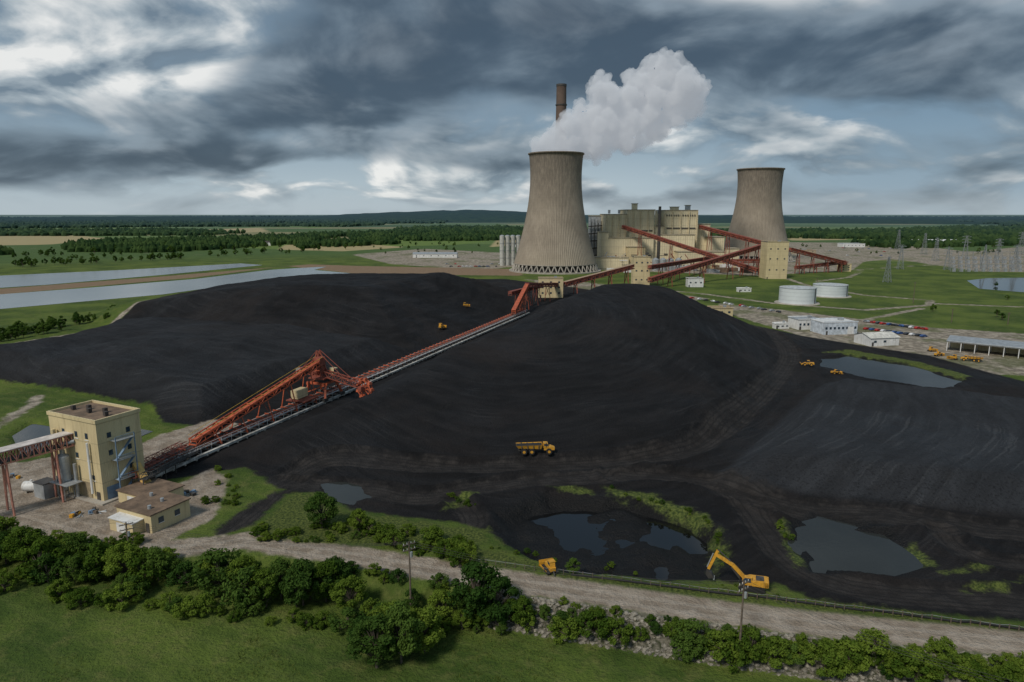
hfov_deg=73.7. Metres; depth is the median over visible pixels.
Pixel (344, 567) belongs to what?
deciduous tree
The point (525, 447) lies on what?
articulated dump truck
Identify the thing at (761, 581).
excavator
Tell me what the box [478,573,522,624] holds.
deciduous tree
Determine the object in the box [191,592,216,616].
shrub
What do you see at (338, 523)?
shrub
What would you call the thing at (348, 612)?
shrub
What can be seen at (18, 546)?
deciduous tree
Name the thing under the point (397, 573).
shrub
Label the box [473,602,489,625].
deciduous tree
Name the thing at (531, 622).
shrub
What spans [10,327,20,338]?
deciduous tree
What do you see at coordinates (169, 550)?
shrub
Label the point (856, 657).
shrub
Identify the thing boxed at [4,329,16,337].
deciduous tree
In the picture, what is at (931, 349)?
bulldozer
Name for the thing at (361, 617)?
deciduous tree
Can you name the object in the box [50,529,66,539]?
shrub
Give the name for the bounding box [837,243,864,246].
walls
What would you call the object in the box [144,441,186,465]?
feeder conveyor
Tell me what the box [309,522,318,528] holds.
shrub
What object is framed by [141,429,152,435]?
puddle
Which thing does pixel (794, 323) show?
walls
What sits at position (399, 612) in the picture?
deciduous tree
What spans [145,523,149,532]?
door
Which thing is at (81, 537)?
shrub
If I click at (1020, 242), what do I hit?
transmission tower
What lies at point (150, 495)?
roof vents
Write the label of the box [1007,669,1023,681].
shrub
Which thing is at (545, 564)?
bulldozer
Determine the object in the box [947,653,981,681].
shrub
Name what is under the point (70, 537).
deciduous tree
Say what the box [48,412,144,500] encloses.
walls
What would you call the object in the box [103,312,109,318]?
deciduous tree
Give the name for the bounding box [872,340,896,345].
door
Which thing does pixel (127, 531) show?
utility pole
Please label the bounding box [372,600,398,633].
deciduous tree
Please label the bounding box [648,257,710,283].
conveyor gallery
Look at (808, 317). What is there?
roof
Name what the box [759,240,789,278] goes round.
transfer tower
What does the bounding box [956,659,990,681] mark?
shrub
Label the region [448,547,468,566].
shrub
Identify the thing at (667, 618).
shrub
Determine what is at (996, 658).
shrub
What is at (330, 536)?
shrub
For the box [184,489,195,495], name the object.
pallet stack
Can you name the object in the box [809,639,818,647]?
shrub
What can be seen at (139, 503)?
roof
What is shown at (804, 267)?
conveyor gallery
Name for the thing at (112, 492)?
doors
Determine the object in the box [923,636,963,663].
shrub
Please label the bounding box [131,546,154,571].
shrub
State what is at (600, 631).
shrub
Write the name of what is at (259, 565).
deciduous tree
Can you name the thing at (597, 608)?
shrub
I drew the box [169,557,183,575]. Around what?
deciduous tree
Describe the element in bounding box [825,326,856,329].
windows
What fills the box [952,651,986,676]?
shrub
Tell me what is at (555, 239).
cooling tower
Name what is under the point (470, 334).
yard conveyor
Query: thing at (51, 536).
shrub
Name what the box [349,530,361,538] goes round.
shrub
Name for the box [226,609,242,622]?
shrub
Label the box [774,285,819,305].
storage tank
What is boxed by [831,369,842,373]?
wheel loader
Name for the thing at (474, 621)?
shrub
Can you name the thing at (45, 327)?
deciduous tree
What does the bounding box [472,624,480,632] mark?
shrub
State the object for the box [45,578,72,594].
shrub
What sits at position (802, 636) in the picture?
shrub
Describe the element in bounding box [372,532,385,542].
shrub
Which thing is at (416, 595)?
deciduous tree
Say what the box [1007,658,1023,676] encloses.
shrub
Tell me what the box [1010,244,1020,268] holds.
transmission tower
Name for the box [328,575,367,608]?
deciduous tree
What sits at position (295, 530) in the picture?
shrub
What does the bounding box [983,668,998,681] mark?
shrub
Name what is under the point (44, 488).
transformer house
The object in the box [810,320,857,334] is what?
walls
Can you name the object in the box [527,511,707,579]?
puddle
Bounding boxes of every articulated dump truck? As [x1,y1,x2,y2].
[516,441,554,454]
[960,355,983,361]
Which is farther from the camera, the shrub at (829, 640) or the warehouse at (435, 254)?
the warehouse at (435, 254)
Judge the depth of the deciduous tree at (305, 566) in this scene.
126.44 m
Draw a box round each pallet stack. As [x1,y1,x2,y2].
[9,473,20,478]
[69,510,83,517]
[88,506,106,514]
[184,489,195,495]
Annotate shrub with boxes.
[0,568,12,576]
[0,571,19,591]
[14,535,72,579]
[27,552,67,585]
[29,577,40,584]
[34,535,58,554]
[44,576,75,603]
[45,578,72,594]
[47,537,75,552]
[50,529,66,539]
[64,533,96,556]
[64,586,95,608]
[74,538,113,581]
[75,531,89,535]
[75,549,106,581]
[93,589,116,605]
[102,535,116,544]
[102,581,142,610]
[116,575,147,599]
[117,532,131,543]
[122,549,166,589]
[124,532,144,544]
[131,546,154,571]
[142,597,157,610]
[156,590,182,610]
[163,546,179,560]
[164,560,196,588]
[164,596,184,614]
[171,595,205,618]
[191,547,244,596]
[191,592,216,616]
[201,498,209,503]
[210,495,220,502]
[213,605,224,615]
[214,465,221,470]
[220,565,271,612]
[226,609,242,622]
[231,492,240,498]
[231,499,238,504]
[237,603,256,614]
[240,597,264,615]
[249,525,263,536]
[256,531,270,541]
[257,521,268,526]
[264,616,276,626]
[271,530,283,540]
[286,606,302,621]
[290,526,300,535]
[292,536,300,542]
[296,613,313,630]
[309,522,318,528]
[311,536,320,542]
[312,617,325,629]
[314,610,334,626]
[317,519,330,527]
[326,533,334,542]
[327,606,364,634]
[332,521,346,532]
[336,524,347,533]
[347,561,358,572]
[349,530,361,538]
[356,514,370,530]
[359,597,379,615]
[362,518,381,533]
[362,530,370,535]
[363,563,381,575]
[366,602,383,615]
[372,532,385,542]
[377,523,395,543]
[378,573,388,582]
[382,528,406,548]
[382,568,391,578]
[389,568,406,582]
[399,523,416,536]
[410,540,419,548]
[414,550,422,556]
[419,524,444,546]
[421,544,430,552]
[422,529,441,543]
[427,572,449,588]
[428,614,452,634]
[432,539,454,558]
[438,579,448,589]
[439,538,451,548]
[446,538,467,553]
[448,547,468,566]
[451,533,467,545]
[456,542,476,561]
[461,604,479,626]
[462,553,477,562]
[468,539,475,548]
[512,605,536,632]
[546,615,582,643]
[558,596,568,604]
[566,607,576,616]
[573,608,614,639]
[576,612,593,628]
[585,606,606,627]
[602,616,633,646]
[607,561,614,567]
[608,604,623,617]
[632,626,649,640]
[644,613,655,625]
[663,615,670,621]
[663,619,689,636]
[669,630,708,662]
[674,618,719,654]
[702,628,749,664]
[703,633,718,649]
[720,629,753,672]
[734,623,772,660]
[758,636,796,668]
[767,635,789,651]
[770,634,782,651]
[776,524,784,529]
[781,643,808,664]
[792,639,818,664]
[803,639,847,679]
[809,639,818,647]
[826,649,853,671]
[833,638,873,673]
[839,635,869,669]
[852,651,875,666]
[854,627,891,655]
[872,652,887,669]
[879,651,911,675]
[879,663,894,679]
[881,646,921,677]
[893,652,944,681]
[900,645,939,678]
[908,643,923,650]
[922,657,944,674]
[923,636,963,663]
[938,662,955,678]
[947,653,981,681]
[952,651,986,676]
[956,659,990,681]
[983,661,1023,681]
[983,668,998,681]
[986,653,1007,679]
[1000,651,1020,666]
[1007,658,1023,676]
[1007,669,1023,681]
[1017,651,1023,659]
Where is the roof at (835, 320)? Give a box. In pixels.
[811,317,858,322]
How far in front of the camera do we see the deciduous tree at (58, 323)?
413.02 m
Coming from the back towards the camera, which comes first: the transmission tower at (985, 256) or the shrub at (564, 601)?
the transmission tower at (985, 256)
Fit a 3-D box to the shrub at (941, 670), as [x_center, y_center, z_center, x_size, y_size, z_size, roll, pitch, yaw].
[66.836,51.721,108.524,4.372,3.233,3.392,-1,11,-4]
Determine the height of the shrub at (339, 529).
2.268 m
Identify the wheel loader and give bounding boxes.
[800,360,813,365]
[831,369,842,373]
[934,351,945,356]
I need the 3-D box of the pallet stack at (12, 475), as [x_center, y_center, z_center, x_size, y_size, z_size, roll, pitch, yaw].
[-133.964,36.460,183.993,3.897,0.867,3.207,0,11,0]
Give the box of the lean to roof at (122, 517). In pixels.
[108,512,143,524]
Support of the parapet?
on the walls at (104, 468)
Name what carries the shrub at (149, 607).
on the ground at (744, 429)
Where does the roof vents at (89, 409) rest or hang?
on the roof at (96, 413)
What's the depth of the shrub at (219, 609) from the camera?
125.05 m
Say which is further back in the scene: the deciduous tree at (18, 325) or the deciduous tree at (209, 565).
the deciduous tree at (18, 325)
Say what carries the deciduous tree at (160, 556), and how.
on the ground at (744, 429)
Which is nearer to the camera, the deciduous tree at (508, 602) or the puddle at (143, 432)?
the deciduous tree at (508, 602)
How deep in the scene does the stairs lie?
170.42 m
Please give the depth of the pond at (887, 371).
311.39 m
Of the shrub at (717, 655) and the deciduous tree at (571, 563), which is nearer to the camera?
the shrub at (717, 655)
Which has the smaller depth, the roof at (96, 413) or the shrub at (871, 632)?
the shrub at (871, 632)
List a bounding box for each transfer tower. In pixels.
[538,276,563,297]
[631,255,650,284]
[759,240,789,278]
[837,263,851,271]
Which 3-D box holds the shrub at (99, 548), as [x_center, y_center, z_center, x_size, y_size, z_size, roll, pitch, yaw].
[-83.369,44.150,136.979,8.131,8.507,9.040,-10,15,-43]
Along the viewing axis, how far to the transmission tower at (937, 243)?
1012.17 m
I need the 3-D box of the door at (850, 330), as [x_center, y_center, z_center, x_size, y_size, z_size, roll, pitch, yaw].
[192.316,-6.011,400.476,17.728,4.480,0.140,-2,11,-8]
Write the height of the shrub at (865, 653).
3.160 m
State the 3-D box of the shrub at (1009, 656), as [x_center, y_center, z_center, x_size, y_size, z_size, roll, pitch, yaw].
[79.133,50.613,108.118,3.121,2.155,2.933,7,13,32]
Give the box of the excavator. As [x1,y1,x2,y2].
[706,549,768,593]
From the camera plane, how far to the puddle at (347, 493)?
175.67 m
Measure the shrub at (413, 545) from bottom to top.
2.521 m
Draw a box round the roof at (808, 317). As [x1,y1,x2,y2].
[788,315,815,319]
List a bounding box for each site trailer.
[736,286,751,291]
[772,321,789,328]
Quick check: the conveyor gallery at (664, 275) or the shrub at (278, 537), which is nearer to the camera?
the shrub at (278, 537)
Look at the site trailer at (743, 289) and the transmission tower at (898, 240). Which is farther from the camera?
the transmission tower at (898, 240)
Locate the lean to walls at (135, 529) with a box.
[109,519,143,535]
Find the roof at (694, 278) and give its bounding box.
[686,277,703,278]
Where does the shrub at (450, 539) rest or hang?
on the ground at (744, 429)
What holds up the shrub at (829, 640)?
on the ground at (744, 429)
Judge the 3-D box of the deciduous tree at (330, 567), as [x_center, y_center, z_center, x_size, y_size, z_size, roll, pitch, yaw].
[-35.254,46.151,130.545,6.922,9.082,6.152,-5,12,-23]
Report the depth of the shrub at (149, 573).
132.26 m
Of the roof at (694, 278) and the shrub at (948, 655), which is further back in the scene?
the roof at (694, 278)
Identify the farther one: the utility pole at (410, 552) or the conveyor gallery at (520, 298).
the conveyor gallery at (520, 298)
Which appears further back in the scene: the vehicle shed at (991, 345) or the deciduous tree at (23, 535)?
the vehicle shed at (991, 345)
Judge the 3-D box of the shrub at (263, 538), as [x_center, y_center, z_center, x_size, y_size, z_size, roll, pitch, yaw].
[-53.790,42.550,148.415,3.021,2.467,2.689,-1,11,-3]
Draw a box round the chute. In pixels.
[132,461,150,483]
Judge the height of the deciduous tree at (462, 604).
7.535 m
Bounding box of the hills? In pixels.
[0,210,1023,224]
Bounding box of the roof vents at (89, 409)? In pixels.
[70,404,108,415]
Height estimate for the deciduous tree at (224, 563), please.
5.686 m
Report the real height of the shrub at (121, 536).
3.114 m
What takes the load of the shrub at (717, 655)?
on the ground at (744, 429)
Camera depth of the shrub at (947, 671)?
107.49 m
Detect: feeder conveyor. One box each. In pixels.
[128,442,189,482]
[139,445,204,484]
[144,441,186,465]
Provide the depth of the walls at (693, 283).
656.98 m
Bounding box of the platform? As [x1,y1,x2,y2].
[49,479,82,486]
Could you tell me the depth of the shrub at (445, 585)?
129.54 m
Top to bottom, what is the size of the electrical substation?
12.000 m
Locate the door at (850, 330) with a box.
[826,327,853,334]
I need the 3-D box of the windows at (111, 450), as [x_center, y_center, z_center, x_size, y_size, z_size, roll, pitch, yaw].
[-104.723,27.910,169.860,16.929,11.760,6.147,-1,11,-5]
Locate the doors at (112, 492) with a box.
[82,480,119,499]
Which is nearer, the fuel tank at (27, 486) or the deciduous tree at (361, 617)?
the deciduous tree at (361, 617)
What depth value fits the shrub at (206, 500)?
166.78 m
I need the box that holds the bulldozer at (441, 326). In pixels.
[437,323,446,328]
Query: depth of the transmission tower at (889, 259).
700.83 m
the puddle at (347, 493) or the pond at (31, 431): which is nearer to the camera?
the puddle at (347, 493)
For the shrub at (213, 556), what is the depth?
131.09 m
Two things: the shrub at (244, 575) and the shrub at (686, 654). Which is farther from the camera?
the shrub at (244, 575)
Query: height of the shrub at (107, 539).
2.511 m
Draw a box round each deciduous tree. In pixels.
[0,327,5,333]
[0,516,19,533]
[0,531,13,563]
[1,525,47,563]
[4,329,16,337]
[4,526,35,561]
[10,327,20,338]
[15,324,22,334]
[17,258,26,265]
[19,327,27,337]
[34,327,42,334]
[36,323,47,333]
[56,321,66,329]
[56,532,87,555]
[58,315,66,323]
[59,554,86,583]
[72,317,80,324]
[101,540,144,575]
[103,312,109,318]
[110,573,127,587]
[139,546,172,580]
[163,559,175,578]
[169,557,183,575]
[198,560,223,585]
[213,559,232,581]
[224,554,258,587]
[238,555,261,581]
[246,567,281,606]
[262,557,292,599]
[278,566,312,606]
[283,558,319,605]
[304,491,338,527]
[311,560,345,601]
[316,555,352,592]
[321,581,334,600]
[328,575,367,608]
[343,612,399,667]
[346,615,376,645]
[347,508,366,531]
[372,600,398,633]
[378,599,424,662]
[401,588,420,607]
[405,606,445,652]
[425,589,457,620]
[444,559,501,618]
[447,583,473,615]
[451,609,472,629]
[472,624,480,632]
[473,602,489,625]
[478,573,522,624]
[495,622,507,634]
[501,598,516,619]
[510,594,536,622]
[538,603,550,619]
[551,610,569,627]
[565,557,579,573]
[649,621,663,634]
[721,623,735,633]
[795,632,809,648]
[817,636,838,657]
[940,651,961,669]
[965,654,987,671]
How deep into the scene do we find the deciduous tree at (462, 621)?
121.98 m
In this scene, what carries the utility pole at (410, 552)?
on the ground at (744, 429)
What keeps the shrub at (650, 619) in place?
on the ground at (744, 429)
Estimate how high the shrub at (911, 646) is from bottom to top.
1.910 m
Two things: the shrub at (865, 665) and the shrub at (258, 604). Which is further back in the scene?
the shrub at (258, 604)
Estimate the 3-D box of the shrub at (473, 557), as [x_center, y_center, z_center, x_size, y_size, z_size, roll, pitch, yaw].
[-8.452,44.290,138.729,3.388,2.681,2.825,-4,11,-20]
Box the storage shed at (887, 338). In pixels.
[854,331,899,346]
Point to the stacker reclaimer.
(318, 368)
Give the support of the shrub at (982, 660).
on the ground at (744, 429)
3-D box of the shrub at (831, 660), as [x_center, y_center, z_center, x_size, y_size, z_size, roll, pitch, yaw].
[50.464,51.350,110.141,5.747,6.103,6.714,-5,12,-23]
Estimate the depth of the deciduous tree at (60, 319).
428.04 m
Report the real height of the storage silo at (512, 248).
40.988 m
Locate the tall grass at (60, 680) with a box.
[1,561,834,681]
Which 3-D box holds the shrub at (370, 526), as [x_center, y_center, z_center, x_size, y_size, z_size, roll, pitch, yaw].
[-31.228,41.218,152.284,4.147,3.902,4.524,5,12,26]
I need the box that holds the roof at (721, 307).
[708,305,733,308]
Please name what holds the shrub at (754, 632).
on the ground at (744, 429)
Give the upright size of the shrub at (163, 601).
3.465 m
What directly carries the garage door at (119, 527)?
attached to the lean to walls at (135, 529)
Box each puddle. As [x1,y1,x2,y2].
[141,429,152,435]
[320,482,370,504]
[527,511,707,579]
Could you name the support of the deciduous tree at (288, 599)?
on the ground at (744, 429)
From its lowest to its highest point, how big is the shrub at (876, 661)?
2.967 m
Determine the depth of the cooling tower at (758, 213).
986.29 m
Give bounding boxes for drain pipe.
[571,574,1023,629]
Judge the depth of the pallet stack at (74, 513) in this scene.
160.60 m
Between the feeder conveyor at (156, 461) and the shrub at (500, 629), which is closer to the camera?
the shrub at (500, 629)
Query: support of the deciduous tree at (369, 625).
on the ground at (744, 429)
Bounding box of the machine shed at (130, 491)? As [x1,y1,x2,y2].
[116,477,184,501]
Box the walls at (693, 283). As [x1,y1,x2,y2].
[686,278,703,286]
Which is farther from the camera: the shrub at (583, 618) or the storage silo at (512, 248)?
the storage silo at (512, 248)
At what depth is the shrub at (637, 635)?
117.62 m
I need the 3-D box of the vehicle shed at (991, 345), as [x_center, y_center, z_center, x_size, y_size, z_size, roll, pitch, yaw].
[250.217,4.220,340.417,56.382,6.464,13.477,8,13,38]
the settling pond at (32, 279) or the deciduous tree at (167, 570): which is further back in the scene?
the settling pond at (32, 279)
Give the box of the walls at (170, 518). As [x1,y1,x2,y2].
[116,500,190,533]
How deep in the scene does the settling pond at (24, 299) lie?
636.09 m
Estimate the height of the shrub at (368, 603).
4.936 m
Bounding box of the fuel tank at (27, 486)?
[21,479,33,493]
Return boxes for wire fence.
[474,559,1020,630]
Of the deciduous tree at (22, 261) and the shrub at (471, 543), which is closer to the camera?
the shrub at (471, 543)
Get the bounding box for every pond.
[0,263,257,287]
[0,267,343,308]
[12,424,51,453]
[788,516,922,575]
[820,356,961,387]
[967,278,1023,291]
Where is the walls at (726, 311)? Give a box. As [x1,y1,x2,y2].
[715,309,732,315]
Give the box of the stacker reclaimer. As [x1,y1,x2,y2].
[188,350,373,445]
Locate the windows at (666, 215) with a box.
[642,215,694,230]
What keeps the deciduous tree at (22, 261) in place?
on the ground at (744, 429)
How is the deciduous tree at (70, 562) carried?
on the ground at (744, 429)
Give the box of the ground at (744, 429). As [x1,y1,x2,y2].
[0,215,1023,681]
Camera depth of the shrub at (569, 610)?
122.04 m
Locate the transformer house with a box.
[32,477,57,499]
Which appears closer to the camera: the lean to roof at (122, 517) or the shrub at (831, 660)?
the shrub at (831, 660)
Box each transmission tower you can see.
[883,255,891,281]
[894,229,900,249]
[896,246,906,268]
[920,233,926,253]
[931,237,939,260]
[943,246,952,269]
[961,235,970,258]
[979,244,986,268]
[993,238,1003,262]
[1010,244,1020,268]
[1017,232,1023,253]
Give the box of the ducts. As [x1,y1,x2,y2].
[50,428,93,496]
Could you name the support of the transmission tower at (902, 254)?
on the ground at (744, 429)
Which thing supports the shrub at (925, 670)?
on the ground at (744, 429)
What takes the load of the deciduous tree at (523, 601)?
on the ground at (744, 429)
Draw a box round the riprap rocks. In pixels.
[488,593,1020,681]
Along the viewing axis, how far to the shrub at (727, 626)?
115.20 m
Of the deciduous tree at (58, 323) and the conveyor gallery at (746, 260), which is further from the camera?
the conveyor gallery at (746, 260)
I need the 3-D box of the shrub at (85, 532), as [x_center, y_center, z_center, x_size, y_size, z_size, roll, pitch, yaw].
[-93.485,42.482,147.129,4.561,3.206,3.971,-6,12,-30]
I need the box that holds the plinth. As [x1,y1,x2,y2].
[59,490,118,505]
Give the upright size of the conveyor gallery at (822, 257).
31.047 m
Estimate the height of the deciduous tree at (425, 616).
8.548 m
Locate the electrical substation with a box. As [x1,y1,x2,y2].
[950,252,1023,271]
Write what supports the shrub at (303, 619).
on the ground at (744, 429)
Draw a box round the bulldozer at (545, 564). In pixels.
[539,558,558,575]
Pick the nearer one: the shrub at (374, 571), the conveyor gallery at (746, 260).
the shrub at (374, 571)
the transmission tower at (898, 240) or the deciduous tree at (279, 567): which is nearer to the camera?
the deciduous tree at (279, 567)
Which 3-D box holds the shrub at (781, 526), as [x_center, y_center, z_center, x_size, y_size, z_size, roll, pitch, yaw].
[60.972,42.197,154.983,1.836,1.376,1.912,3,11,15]
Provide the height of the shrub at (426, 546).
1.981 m
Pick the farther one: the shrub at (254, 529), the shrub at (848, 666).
the shrub at (254, 529)
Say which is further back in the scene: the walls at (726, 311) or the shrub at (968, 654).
the walls at (726, 311)
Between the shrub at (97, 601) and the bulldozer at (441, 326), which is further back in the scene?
the bulldozer at (441, 326)
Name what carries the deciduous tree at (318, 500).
on the ground at (744, 429)
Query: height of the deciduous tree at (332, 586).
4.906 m
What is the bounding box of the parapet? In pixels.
[46,400,140,423]
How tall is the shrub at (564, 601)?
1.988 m
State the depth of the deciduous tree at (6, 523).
146.79 m
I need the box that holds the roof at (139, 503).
[114,489,190,516]
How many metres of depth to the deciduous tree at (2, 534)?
140.83 m
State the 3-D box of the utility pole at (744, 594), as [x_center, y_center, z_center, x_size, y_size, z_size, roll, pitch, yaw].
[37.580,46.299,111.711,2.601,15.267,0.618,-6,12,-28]
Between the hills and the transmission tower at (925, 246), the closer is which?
the transmission tower at (925, 246)
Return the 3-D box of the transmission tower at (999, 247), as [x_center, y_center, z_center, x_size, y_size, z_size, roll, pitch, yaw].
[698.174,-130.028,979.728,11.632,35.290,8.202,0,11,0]
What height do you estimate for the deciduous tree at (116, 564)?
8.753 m
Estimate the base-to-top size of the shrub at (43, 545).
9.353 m
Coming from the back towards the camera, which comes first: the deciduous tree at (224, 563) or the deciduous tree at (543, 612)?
the deciduous tree at (224, 563)
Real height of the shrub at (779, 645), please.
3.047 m
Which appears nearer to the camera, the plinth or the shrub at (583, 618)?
the shrub at (583, 618)
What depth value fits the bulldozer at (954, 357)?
331.63 m
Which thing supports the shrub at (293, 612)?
on the ground at (744, 429)
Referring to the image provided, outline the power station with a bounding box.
[588,203,751,272]
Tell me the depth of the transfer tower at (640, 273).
655.03 m
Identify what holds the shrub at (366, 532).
on the ground at (744, 429)
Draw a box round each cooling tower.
[509,151,600,274]
[724,167,795,262]
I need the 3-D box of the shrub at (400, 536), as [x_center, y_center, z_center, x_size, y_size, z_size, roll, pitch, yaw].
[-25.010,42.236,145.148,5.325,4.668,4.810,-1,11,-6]
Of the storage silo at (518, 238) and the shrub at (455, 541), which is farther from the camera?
the storage silo at (518, 238)
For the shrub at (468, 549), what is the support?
on the ground at (744, 429)
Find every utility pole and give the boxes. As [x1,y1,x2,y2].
[119,522,133,544]
[402,541,415,603]
[738,579,748,650]
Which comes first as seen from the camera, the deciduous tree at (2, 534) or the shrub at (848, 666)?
the shrub at (848, 666)
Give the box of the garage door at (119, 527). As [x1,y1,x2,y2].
[116,522,125,532]
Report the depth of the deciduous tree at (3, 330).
388.66 m
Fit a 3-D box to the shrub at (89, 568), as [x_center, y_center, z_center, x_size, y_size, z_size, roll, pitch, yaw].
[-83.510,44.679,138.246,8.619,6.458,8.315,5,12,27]
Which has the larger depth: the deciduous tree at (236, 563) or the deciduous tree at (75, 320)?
the deciduous tree at (75, 320)
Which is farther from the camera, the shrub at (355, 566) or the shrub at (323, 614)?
the shrub at (355, 566)
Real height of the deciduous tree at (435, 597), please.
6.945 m
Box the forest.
[0,215,1023,254]
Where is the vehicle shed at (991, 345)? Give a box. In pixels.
[946,335,1023,357]
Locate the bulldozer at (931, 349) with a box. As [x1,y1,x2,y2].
[927,346,937,351]
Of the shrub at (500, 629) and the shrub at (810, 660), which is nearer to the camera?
the shrub at (810, 660)
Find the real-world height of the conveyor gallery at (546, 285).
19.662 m
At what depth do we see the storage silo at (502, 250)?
920.79 m
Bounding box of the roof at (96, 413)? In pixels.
[56,403,129,419]
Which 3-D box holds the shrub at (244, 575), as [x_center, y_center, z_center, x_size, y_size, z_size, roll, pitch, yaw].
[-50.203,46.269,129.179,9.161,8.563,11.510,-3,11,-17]
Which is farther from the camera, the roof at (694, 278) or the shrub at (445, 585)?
the roof at (694, 278)
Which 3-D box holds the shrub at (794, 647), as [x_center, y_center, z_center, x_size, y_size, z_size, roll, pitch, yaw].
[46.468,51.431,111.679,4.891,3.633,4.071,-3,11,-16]
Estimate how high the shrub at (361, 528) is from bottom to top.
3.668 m
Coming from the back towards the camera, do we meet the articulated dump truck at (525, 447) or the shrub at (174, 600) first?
the articulated dump truck at (525, 447)
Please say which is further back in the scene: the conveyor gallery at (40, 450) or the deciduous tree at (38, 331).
the deciduous tree at (38, 331)
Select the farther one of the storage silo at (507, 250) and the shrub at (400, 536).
the storage silo at (507, 250)
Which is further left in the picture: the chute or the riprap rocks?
the chute
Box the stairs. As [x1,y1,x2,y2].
[110,432,139,487]
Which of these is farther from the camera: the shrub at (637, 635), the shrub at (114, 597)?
the shrub at (114, 597)
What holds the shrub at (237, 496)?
on the ground at (744, 429)
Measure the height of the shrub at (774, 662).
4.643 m
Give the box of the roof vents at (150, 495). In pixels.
[147,492,163,508]
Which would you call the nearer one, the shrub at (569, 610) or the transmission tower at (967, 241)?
the shrub at (569, 610)
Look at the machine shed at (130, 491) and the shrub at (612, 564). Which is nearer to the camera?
the shrub at (612, 564)
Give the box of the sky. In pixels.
[0,0,1023,214]
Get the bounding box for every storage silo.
[500,235,504,265]
[505,235,509,265]
[510,235,514,264]
[516,235,520,253]
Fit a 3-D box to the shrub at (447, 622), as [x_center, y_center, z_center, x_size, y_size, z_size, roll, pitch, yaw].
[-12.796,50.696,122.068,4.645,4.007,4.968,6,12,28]
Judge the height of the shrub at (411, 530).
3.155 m
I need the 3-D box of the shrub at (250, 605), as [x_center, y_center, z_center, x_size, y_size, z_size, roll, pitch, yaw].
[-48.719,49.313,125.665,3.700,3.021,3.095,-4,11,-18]
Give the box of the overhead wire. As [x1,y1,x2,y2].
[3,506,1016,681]
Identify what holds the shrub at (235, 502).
on the ground at (744, 429)
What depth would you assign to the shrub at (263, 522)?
154.38 m
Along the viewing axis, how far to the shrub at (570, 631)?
119.08 m
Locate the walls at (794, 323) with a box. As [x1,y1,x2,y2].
[788,317,810,329]
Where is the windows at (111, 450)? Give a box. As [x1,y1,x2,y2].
[62,426,133,479]
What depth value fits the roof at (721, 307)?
469.45 m
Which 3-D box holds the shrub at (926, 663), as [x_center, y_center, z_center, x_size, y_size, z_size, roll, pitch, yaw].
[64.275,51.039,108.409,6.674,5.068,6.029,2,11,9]
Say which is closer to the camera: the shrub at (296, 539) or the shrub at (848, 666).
the shrub at (848, 666)
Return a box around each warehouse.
[413,252,457,257]
[790,249,815,253]
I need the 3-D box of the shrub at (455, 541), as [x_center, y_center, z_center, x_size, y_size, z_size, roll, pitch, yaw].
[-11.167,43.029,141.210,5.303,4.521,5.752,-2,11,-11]
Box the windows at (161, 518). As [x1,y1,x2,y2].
[158,508,180,523]
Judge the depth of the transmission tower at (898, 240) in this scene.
1331.02 m
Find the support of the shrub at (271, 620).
on the ground at (744, 429)
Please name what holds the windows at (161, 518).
attached to the walls at (170, 518)
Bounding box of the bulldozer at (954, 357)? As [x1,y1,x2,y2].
[946,354,957,359]
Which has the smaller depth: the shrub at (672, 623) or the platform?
the shrub at (672, 623)
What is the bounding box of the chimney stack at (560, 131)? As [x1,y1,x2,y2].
[555,83,566,150]
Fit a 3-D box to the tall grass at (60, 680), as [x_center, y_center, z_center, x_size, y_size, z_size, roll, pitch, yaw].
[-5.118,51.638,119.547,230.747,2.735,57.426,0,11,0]
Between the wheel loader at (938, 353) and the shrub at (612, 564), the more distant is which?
the wheel loader at (938, 353)
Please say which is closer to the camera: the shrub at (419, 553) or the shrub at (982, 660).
the shrub at (982, 660)
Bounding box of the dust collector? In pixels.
[56,453,75,500]
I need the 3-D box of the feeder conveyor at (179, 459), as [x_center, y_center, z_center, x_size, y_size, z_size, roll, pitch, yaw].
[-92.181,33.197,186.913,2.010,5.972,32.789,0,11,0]
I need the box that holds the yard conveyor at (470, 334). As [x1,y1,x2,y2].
[145,309,529,476]
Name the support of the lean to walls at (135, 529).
on the ground at (744, 429)
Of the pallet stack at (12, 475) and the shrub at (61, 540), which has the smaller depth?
the shrub at (61, 540)
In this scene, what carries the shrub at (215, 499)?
on the ground at (744, 429)
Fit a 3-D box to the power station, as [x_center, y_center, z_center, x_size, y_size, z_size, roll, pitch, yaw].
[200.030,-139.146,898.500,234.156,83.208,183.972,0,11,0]
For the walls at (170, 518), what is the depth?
154.88 m
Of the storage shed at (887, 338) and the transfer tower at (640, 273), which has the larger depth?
the transfer tower at (640, 273)
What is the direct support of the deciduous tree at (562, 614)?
on the ground at (744, 429)
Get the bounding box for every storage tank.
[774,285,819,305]
[813,283,851,297]
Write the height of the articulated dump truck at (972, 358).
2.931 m
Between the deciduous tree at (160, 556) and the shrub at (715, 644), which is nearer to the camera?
the shrub at (715, 644)
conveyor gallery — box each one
[0,431,74,515]
[508,285,542,308]
[511,284,528,317]
[527,283,564,303]
[563,264,634,293]
[621,225,758,275]
[647,244,760,286]
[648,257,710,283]
[699,225,761,264]
[712,259,759,274]
[789,247,847,273]
[794,260,845,273]

